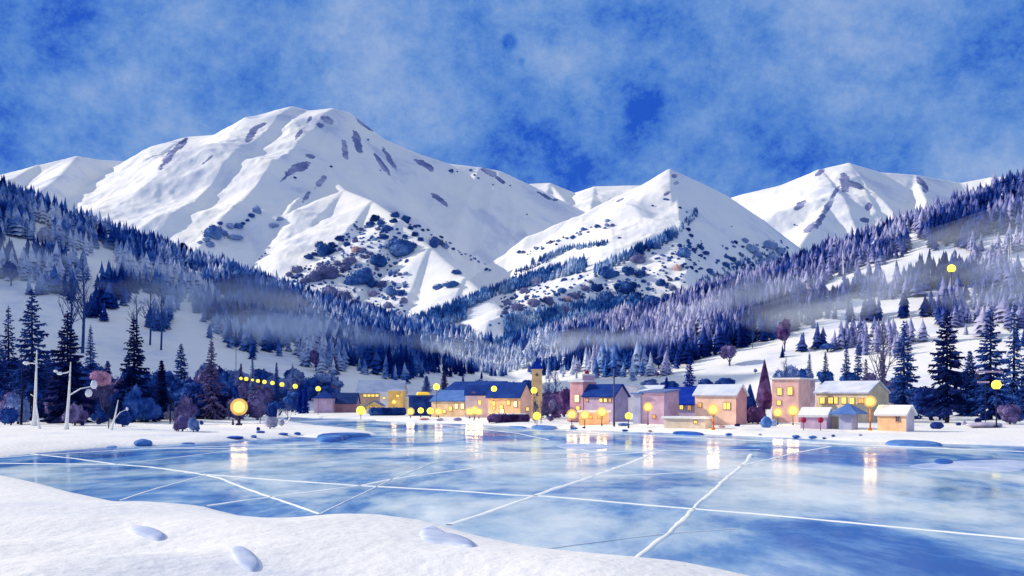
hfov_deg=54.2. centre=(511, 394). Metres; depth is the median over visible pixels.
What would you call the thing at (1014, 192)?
round tree
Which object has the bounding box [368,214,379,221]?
thicket
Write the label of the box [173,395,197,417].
bush
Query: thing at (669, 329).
forest
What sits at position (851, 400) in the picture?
window
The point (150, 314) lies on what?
bare tree
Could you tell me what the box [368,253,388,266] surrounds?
thicket
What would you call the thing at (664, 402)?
house
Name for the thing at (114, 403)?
bush
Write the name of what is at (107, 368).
spruce
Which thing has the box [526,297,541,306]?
thicket
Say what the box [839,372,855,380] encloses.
bush
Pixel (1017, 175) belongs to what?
conifer
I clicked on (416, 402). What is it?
house
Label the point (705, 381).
bush
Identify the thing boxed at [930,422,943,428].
boulder
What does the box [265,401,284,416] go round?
bush
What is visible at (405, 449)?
ice crack
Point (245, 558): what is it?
snow drift
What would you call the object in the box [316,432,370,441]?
ice ledge
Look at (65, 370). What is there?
bush
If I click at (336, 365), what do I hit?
spruce
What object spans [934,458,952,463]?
ice patch
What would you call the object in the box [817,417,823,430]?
ball lamp
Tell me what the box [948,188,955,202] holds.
conifer
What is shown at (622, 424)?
boulder
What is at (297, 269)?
thicket
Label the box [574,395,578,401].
window
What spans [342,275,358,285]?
thicket
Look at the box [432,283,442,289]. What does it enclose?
thicket
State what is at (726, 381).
bush
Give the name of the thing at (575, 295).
thicket
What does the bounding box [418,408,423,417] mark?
globe lamp
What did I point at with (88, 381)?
bush
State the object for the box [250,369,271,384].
bush
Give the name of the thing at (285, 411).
bare tree
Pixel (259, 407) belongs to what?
bare tree
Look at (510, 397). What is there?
house
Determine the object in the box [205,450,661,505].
ice crack
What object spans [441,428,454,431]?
ice patch
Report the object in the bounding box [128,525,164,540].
snow drift
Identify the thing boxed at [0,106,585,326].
mountain
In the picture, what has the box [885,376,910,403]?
bush
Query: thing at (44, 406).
bush
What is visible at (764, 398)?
pointed tree
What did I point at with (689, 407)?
window
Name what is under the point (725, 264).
thicket
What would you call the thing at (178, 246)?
conifer
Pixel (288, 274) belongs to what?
thicket
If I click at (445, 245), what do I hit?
thicket
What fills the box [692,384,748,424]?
house
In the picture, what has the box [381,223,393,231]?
thicket
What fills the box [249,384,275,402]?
bush
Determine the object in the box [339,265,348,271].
thicket
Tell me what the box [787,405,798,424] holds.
globe lamp
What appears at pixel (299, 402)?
spruce
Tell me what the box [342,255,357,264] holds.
thicket
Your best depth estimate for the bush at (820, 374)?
354.25 m
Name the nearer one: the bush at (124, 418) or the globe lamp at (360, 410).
the bush at (124, 418)
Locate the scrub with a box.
[259,139,794,325]
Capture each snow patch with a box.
[556,443,614,449]
[909,460,1023,471]
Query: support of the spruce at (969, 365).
on the ground
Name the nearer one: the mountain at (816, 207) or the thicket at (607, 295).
the thicket at (607, 295)
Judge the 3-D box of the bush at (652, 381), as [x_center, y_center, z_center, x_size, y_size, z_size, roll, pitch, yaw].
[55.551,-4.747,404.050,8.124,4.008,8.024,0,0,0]
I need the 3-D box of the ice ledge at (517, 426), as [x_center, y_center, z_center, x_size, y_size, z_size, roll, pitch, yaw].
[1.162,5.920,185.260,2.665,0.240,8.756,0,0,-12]
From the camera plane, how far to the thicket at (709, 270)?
2402.32 m
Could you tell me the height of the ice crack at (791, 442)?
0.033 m
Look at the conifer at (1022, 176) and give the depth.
639.09 m
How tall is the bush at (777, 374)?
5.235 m
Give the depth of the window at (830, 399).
196.90 m
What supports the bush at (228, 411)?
on the ground
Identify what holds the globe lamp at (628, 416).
on the ground
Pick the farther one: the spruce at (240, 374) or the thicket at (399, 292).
the thicket at (399, 292)
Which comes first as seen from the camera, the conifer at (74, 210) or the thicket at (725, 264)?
the conifer at (74, 210)
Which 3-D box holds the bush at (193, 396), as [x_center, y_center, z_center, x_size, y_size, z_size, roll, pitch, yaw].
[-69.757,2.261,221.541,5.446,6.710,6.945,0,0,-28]
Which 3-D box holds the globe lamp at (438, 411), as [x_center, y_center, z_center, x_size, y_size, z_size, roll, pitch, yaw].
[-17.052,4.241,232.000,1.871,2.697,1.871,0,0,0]
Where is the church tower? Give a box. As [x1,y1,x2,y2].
[531,358,542,419]
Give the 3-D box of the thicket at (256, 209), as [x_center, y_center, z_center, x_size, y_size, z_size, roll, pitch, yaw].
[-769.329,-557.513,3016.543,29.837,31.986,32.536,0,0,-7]
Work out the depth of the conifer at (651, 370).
429.62 m
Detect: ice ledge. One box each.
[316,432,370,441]
[508,426,526,427]
[531,425,556,429]
[673,431,703,434]
[885,440,941,446]
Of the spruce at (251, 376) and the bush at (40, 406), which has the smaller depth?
the bush at (40, 406)
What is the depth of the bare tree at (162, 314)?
424.69 m
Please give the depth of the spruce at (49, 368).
239.68 m
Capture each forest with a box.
[0,179,648,383]
[408,207,780,346]
[551,169,1023,374]
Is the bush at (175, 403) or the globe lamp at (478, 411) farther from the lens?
the globe lamp at (478, 411)
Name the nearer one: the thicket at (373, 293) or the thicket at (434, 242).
the thicket at (373, 293)
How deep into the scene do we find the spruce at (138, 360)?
199.48 m
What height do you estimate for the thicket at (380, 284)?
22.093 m
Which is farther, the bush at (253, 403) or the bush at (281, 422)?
the bush at (253, 403)
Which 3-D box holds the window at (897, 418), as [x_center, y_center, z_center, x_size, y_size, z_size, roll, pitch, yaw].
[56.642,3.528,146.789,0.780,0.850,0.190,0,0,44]
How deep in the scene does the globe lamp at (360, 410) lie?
247.25 m
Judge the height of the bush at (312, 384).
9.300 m
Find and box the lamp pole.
[613,368,622,425]
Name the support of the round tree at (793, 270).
on the ground
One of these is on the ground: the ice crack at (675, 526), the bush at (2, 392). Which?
the bush at (2, 392)
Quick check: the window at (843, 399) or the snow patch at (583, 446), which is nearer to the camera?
the snow patch at (583, 446)
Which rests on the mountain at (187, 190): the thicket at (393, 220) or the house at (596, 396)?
the thicket at (393, 220)
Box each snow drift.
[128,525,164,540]
[231,546,258,571]
[420,525,474,546]
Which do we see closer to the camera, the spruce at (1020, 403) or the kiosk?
the kiosk
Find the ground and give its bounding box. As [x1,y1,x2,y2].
[0,193,1023,575]
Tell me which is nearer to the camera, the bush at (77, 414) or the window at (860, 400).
the bush at (77, 414)
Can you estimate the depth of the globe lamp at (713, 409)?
157.42 m
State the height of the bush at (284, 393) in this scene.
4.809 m
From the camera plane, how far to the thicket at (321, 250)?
2690.91 m
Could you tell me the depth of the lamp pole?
173.88 m
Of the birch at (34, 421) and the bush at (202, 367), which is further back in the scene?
the bush at (202, 367)
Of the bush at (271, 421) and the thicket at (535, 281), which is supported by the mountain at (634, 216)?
the thicket at (535, 281)
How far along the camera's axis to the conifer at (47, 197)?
649.98 m
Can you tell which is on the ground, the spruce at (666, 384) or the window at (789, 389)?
the spruce at (666, 384)
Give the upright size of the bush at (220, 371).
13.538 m
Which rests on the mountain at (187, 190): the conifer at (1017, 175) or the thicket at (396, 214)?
the thicket at (396, 214)
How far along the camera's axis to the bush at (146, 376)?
248.86 m
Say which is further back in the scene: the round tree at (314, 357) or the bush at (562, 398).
the round tree at (314, 357)
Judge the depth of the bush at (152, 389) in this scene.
223.65 m
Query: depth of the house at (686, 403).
197.42 m
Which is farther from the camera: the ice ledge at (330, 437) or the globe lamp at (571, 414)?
the globe lamp at (571, 414)
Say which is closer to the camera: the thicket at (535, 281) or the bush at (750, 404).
the bush at (750, 404)
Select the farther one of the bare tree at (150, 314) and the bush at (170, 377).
the bare tree at (150, 314)
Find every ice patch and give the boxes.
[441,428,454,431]
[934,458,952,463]
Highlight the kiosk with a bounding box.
[829,403,867,429]
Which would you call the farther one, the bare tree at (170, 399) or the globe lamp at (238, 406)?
the bare tree at (170, 399)
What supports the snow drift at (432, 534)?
on the ground
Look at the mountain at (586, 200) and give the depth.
5056.36 m
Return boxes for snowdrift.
[965,422,1002,427]
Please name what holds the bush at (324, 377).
on the ground
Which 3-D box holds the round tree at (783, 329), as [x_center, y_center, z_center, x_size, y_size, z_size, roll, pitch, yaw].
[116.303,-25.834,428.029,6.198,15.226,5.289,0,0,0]
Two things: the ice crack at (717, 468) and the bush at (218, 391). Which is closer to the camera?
the ice crack at (717, 468)
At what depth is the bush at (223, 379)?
248.09 m
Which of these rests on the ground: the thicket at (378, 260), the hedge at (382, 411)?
the hedge at (382, 411)
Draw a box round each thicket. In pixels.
[202,224,225,239]
[202,237,210,241]
[206,241,214,246]
[226,223,233,228]
[227,234,242,239]
[234,222,242,228]
[252,205,261,213]
[268,223,279,227]
[285,271,292,276]
[290,264,304,272]
[298,276,309,282]
[303,253,313,258]
[307,271,324,281]
[313,263,341,278]
[314,241,324,247]
[314,243,336,256]
[320,284,337,295]
[328,242,337,247]
[333,260,341,265]
[334,235,344,240]
[336,289,353,299]
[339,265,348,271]
[342,241,350,245]
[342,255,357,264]
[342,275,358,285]
[347,266,376,283]
[351,246,358,251]
[358,247,366,252]
[365,278,377,287]
[367,289,377,296]
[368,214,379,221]
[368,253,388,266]
[376,280,387,287]
[379,234,388,238]
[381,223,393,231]
[383,302,392,307]
[384,286,396,295]
[386,239,416,256]
[389,218,398,222]
[390,211,399,217]
[395,290,405,295]
[400,297,408,302]
[401,215,409,222]
[410,232,418,235]
[429,237,439,247]
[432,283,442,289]
[441,243,449,248]
[442,281,459,287]
[451,269,461,273]
[503,299,511,305]
[510,301,525,310]
[518,287,528,293]
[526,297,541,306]
[530,276,542,285]
[543,296,553,304]
[557,287,566,292]
[570,291,581,298]
[577,302,585,309]
[581,284,590,290]
[589,283,603,291]
[597,265,619,278]
[599,290,618,300]
[611,278,637,293]
[613,295,627,302]
[622,266,635,274]
[627,253,646,262]
[628,291,641,298]
[634,269,646,276]
[639,295,658,302]
[655,279,664,285]
[672,264,682,270]
[674,246,692,257]
[706,268,714,273]
[722,261,729,266]
[745,243,759,252]
[753,251,763,256]
[758,258,770,264]
[763,239,777,248]
[766,253,779,260]
[774,246,785,253]
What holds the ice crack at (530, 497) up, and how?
on the lake ice
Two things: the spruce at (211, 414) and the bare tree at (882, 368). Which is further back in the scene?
the bare tree at (882, 368)
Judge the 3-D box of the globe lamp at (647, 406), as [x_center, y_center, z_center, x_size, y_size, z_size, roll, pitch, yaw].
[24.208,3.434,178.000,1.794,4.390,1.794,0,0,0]
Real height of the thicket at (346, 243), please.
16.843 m
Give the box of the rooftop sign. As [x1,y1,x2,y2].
[416,392,429,394]
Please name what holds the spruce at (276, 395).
on the ground
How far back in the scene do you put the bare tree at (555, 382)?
299.70 m
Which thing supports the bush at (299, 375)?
on the ground
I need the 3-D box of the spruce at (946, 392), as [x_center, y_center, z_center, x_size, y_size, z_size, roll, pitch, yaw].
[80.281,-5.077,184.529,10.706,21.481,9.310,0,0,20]
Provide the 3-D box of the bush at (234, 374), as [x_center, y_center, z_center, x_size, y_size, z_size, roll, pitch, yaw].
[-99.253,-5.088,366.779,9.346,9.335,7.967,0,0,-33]
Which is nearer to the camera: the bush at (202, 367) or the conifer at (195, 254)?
the bush at (202, 367)
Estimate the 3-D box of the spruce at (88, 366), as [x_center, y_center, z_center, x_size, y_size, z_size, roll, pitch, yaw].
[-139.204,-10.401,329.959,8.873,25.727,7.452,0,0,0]
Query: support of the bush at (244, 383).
on the ground
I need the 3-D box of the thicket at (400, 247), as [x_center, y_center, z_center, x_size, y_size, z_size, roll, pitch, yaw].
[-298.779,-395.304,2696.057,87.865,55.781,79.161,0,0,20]
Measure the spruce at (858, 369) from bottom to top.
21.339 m
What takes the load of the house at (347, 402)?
on the ground
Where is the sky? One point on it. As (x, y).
(734, 98)
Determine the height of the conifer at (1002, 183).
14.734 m
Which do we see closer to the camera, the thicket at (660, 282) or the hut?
the hut
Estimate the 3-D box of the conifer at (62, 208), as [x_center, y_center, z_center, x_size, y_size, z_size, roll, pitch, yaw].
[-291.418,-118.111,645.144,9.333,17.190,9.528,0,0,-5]
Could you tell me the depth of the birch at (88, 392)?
157.93 m
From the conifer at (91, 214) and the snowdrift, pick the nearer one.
the snowdrift
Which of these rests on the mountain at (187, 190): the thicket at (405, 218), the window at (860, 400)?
the thicket at (405, 218)
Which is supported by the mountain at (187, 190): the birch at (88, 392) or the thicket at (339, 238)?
the thicket at (339, 238)
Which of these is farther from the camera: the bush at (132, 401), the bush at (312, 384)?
the bush at (312, 384)
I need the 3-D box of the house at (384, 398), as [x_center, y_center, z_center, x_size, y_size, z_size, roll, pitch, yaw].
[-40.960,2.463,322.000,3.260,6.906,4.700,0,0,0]
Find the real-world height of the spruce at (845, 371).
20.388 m
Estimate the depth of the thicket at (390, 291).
2464.19 m
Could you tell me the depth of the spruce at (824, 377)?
319.78 m
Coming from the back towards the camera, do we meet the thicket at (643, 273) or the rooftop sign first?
the thicket at (643, 273)
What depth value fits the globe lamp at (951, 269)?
429.50 m
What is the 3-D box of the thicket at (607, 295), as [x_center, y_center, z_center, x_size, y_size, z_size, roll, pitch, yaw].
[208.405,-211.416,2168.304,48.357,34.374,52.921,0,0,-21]
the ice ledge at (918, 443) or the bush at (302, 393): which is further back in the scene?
the bush at (302, 393)
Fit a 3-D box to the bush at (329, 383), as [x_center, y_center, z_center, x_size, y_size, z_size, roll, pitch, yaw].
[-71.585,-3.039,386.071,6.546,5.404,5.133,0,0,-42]
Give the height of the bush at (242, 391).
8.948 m
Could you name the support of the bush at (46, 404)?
on the ground
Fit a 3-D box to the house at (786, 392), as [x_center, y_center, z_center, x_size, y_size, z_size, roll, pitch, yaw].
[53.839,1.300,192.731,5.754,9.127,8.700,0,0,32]
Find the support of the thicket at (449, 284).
on the mountain at (187, 190)
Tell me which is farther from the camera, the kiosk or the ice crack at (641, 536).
the kiosk
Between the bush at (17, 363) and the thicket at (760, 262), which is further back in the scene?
the thicket at (760, 262)
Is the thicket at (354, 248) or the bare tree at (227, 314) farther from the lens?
the thicket at (354, 248)
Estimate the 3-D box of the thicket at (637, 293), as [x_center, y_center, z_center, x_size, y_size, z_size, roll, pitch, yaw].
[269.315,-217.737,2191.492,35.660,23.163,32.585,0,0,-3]
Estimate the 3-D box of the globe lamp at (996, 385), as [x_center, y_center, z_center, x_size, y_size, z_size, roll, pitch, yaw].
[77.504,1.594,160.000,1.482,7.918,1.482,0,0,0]
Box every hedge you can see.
[368,407,406,415]
[487,413,529,422]
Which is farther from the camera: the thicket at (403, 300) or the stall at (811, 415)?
the thicket at (403, 300)
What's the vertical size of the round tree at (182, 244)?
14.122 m
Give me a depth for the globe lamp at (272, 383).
271.97 m
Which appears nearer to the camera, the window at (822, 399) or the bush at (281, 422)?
the bush at (281, 422)
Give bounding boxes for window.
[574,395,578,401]
[687,405,691,410]
[726,402,730,409]
[777,388,781,395]
[787,387,792,394]
[819,397,824,403]
[828,397,832,403]
[841,397,846,403]
[849,398,854,404]
[857,398,863,403]
[895,416,900,421]
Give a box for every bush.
[0,388,5,400]
[0,400,6,409]
[0,407,19,424]
[1,359,25,377]
[1,389,14,400]
[3,391,31,423]
[8,380,44,400]
[28,400,43,416]
[38,395,53,418]
[43,397,57,413]
[50,360,83,381]
[62,403,89,424]
[71,366,100,388]
[76,375,92,390]
[82,396,94,413]
[86,385,116,419]
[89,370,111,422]
[90,398,111,417]
[90,408,108,422]
[102,376,131,389]
[105,388,147,415]
[115,411,132,426]
[120,365,140,377]
[122,383,142,422]
[135,397,163,422]
[136,370,152,385]
[143,382,170,403]
[146,372,155,384]
[151,370,176,385]
[163,410,175,420]
[167,381,200,403]
[167,398,180,420]
[172,413,189,430]
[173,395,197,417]
[177,376,208,391]
[186,390,209,417]
[188,417,199,431]
[193,366,210,383]
[195,364,215,376]
[200,384,227,418]
[204,373,229,386]
[207,393,234,418]
[212,365,229,375]
[219,381,238,418]
[220,370,234,383]
[225,397,249,420]
[229,381,239,397]
[230,369,249,386]
[234,384,248,398]
[237,378,260,401]
[246,394,268,419]
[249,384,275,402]
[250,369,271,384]
[262,374,289,398]
[264,416,278,428]
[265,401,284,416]
[278,389,289,399]
[278,419,284,425]
[282,391,302,411]
[283,368,295,377]
[285,368,306,385]
[293,388,309,400]
[299,376,319,400]
[313,372,331,384]
[320,381,333,387]
[320,385,335,393]
[330,374,343,389]
[330,384,339,390]
[523,380,531,388]
[542,389,559,417]
[546,416,553,421]
[551,412,560,417]
[554,386,569,416]
[639,378,658,385]
[660,381,679,386]
[698,378,712,383]
[714,378,735,383]
[747,401,754,422]
[747,406,765,423]
[772,369,782,377]
[781,365,799,377]
[797,368,813,377]
[816,370,834,381]
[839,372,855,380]
[863,372,876,380]
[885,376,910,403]
[908,385,952,420]
[997,404,1022,424]
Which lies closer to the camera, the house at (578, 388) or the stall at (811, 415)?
the stall at (811, 415)
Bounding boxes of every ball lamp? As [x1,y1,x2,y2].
[800,417,806,430]
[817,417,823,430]
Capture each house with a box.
[313,391,335,412]
[332,393,360,412]
[355,380,407,408]
[365,401,385,413]
[379,392,387,407]
[387,390,406,407]
[404,397,408,409]
[407,395,433,415]
[429,390,464,416]
[444,381,507,389]
[464,385,489,417]
[485,382,531,417]
[568,380,598,417]
[577,410,610,424]
[581,384,630,421]
[582,374,594,380]
[624,384,638,412]
[630,393,642,423]
[637,385,664,394]
[638,389,680,423]
[667,387,696,415]
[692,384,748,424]
[770,378,812,422]
[810,379,816,406]
[813,381,890,421]
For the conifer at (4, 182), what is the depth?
644.05 m
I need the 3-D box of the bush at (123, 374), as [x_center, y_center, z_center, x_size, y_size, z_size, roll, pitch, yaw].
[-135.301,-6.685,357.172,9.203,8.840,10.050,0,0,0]
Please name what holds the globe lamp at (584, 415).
on the ground
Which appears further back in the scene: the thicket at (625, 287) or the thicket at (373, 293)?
the thicket at (373, 293)
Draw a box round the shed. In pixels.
[661,416,714,428]
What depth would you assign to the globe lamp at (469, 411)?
221.35 m
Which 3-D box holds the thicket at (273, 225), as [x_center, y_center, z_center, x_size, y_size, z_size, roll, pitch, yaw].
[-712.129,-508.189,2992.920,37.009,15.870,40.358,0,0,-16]
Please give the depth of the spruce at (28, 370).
204.43 m
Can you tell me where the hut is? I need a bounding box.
[874,405,917,431]
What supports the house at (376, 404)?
on the ground
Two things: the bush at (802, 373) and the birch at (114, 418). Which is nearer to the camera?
the birch at (114, 418)
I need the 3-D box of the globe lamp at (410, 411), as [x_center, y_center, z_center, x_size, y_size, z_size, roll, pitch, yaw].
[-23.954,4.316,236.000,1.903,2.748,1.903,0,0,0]
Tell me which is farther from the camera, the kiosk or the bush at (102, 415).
the bush at (102, 415)
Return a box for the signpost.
[976,371,1002,421]
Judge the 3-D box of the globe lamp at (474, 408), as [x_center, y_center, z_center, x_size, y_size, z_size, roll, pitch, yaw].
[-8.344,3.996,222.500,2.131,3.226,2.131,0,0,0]
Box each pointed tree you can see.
[747,384,756,422]
[756,359,771,413]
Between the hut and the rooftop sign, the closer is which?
the hut
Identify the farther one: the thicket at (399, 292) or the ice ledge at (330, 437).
the thicket at (399, 292)
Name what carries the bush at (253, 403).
on the ground
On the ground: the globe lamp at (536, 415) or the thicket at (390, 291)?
the globe lamp at (536, 415)
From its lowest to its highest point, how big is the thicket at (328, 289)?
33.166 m
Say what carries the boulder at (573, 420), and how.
on the ground
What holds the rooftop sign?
on the house at (416, 402)
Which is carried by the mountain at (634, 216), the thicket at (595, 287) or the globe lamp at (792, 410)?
the thicket at (595, 287)
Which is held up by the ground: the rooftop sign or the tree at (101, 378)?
the tree at (101, 378)
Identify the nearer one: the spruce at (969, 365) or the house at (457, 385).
the spruce at (969, 365)
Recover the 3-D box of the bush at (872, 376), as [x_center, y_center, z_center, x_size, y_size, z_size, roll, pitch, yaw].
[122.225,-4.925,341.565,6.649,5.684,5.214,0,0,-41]
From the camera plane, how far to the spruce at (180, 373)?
269.72 m
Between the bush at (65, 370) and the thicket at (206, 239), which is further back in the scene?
the thicket at (206, 239)
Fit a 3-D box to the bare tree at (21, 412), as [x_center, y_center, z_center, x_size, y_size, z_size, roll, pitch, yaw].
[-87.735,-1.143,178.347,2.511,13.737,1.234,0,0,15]
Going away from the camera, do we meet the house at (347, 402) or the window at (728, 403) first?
the window at (728, 403)
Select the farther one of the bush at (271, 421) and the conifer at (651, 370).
the conifer at (651, 370)
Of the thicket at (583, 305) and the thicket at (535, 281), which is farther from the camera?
the thicket at (535, 281)
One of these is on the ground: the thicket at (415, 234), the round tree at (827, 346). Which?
the round tree at (827, 346)
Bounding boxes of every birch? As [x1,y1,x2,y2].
[23,350,36,425]
[31,394,40,428]
[53,362,96,428]
[110,402,127,429]
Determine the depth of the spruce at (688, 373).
261.68 m
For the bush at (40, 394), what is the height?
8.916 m
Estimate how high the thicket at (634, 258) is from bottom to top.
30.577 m
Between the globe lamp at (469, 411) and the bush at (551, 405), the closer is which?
the globe lamp at (469, 411)
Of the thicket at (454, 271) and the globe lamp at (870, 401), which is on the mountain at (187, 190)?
the thicket at (454, 271)
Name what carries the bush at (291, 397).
on the ground
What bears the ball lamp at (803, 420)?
on the ground
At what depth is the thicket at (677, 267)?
2319.99 m
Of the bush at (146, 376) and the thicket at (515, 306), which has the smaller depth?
the bush at (146, 376)
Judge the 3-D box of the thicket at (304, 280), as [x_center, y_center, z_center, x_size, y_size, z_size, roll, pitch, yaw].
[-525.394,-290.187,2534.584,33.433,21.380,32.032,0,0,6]
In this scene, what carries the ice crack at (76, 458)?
on the lake ice
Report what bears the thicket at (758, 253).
on the mountain at (634, 216)
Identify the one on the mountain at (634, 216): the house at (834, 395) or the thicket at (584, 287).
the thicket at (584, 287)
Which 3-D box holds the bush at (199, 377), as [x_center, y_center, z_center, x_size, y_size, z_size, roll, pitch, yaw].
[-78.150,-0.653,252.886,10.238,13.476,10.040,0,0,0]
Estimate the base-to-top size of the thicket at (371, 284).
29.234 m
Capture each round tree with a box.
[1,260,17,285]
[36,226,55,243]
[180,242,187,252]
[237,309,250,325]
[309,349,323,370]
[654,359,662,368]
[719,344,736,365]
[776,317,790,351]
[789,266,801,274]
[819,343,834,351]
[1008,189,1015,197]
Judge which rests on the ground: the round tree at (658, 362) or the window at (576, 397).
the round tree at (658, 362)
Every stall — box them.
[798,407,833,428]
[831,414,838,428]
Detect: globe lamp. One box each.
[230,398,247,424]
[262,380,266,414]
[270,381,274,400]
[356,406,364,414]
[406,407,414,417]
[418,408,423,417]
[427,408,433,417]
[433,384,439,416]
[434,407,442,417]
[465,407,472,418]
[471,406,477,418]
[475,408,482,418]
[531,387,536,393]
[533,412,540,419]
[567,409,576,428]
[580,410,588,428]
[597,407,606,425]
[625,413,631,427]
[643,402,652,424]
[707,403,718,429]
[773,408,782,424]
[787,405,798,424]
[864,395,876,430]
[947,265,955,311]
[991,380,1000,427]
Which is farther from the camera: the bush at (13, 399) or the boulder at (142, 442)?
the bush at (13, 399)
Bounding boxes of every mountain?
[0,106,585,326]
[471,169,800,343]
[529,183,640,211]
[731,163,1004,252]
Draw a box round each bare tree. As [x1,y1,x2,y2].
[12,354,23,424]
[52,268,91,349]
[63,260,96,352]
[104,395,112,427]
[127,295,143,343]
[139,287,157,344]
[148,287,169,349]
[165,395,177,423]
[222,304,231,325]
[255,401,262,422]
[281,400,290,419]
[532,396,538,422]
[534,400,545,420]
[542,372,553,391]
[550,366,559,391]
[729,325,736,343]
[748,325,756,347]
[780,360,793,377]
[863,319,896,384]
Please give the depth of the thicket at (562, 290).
2116.97 m
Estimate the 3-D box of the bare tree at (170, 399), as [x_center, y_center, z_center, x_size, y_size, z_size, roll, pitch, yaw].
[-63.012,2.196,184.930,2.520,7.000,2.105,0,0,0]
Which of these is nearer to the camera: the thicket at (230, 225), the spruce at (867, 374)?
the spruce at (867, 374)
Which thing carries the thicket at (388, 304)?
on the mountain at (187, 190)
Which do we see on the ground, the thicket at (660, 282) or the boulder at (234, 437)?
the boulder at (234, 437)
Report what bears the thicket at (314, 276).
on the mountain at (187, 190)
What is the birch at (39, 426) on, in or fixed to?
on the ground
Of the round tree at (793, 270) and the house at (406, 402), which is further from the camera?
the round tree at (793, 270)
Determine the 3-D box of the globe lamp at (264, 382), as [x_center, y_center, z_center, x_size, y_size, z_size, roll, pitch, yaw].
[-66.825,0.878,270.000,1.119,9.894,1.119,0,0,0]
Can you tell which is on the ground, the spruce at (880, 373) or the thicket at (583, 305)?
the spruce at (880, 373)
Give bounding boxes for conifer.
[1,175,7,193]
[15,184,19,200]
[29,185,35,199]
[45,191,50,207]
[60,200,65,217]
[72,204,76,219]
[88,207,93,222]
[95,210,101,230]
[105,212,111,234]
[177,237,182,257]
[194,247,198,259]
[452,325,455,339]
[644,351,655,375]
[785,250,789,260]
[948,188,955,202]
[999,173,1004,191]
[1005,174,1009,188]
[1015,168,1019,182]
[1020,169,1023,182]
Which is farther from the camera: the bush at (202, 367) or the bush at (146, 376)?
the bush at (202, 367)
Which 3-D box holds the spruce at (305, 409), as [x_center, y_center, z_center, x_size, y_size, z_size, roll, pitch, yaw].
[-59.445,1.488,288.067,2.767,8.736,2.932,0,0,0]
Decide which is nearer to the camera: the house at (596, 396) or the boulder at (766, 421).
the boulder at (766, 421)
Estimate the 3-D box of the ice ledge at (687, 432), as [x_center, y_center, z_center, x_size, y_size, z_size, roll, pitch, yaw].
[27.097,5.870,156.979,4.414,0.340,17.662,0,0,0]
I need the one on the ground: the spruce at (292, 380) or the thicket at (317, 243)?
the spruce at (292, 380)
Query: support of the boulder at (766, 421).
on the ground
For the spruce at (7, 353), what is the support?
on the ground
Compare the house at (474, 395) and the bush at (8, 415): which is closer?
the bush at (8, 415)
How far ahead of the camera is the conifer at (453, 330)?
670.59 m
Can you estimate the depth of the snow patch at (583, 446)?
115.94 m
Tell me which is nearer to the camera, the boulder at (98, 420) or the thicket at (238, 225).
the boulder at (98, 420)
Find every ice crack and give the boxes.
[0,444,298,457]
[5,463,1023,539]
[34,454,113,463]
[118,475,204,500]
[121,448,279,463]
[150,448,760,453]
[200,474,318,513]
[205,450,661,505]
[320,454,467,514]
[444,425,548,439]
[449,453,656,524]
[499,425,1023,451]
[549,528,739,548]
[581,446,831,476]
[635,454,752,556]
[787,440,933,447]
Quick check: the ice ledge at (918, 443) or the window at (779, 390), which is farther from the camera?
the window at (779, 390)
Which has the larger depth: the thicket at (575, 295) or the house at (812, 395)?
the thicket at (575, 295)
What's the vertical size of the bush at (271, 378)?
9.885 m
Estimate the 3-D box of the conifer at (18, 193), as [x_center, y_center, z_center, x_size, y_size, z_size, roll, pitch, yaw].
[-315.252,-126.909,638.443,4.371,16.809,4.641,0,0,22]
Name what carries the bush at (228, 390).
on the ground
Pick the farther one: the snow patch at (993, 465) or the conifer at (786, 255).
the conifer at (786, 255)
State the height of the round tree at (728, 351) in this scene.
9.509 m
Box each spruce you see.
[0,305,24,387]
[0,340,13,390]
[7,289,55,420]
[39,310,98,423]
[42,350,61,397]
[82,324,98,372]
[102,360,113,381]
[110,318,160,421]
[154,359,169,419]
[173,344,188,383]
[196,338,229,419]
[237,364,243,383]
[248,357,256,400]
[273,362,281,401]
[287,363,295,410]
[296,386,302,413]
[301,385,310,413]
[329,356,340,374]
[421,375,432,391]
[438,369,448,391]
[663,376,667,388]
[683,357,696,386]
[805,352,813,377]
[819,351,829,383]
[840,344,853,380]
[852,341,863,380]
[862,359,869,380]
[876,352,890,404]
[887,321,921,418]
[917,310,977,422]
[952,351,981,415]
[967,306,1018,419]
[998,305,1023,411]
[1006,358,1023,414]
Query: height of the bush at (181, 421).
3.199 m
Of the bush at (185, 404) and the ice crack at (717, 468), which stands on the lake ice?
the ice crack at (717, 468)
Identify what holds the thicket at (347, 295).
on the mountain at (187, 190)
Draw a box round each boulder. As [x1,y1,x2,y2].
[96,417,101,423]
[134,439,152,445]
[226,436,242,438]
[567,418,578,421]
[618,423,629,425]
[761,416,771,427]
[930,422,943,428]
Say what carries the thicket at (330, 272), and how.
on the mountain at (187, 190)
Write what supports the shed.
on the ground
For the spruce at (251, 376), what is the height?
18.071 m
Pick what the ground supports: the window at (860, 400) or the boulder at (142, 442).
the boulder at (142, 442)
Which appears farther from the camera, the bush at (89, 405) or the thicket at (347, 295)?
the thicket at (347, 295)
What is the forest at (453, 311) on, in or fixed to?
on the mountain at (634, 216)
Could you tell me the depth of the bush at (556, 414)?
222.11 m
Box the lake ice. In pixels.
[0,417,1023,575]
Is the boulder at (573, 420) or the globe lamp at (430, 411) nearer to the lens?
the boulder at (573, 420)
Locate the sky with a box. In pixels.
[0,0,1023,197]
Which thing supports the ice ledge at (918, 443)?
on the lake ice
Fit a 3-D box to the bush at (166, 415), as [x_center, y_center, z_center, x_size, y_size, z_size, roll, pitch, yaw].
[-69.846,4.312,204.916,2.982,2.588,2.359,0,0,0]
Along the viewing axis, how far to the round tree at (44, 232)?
560.50 m

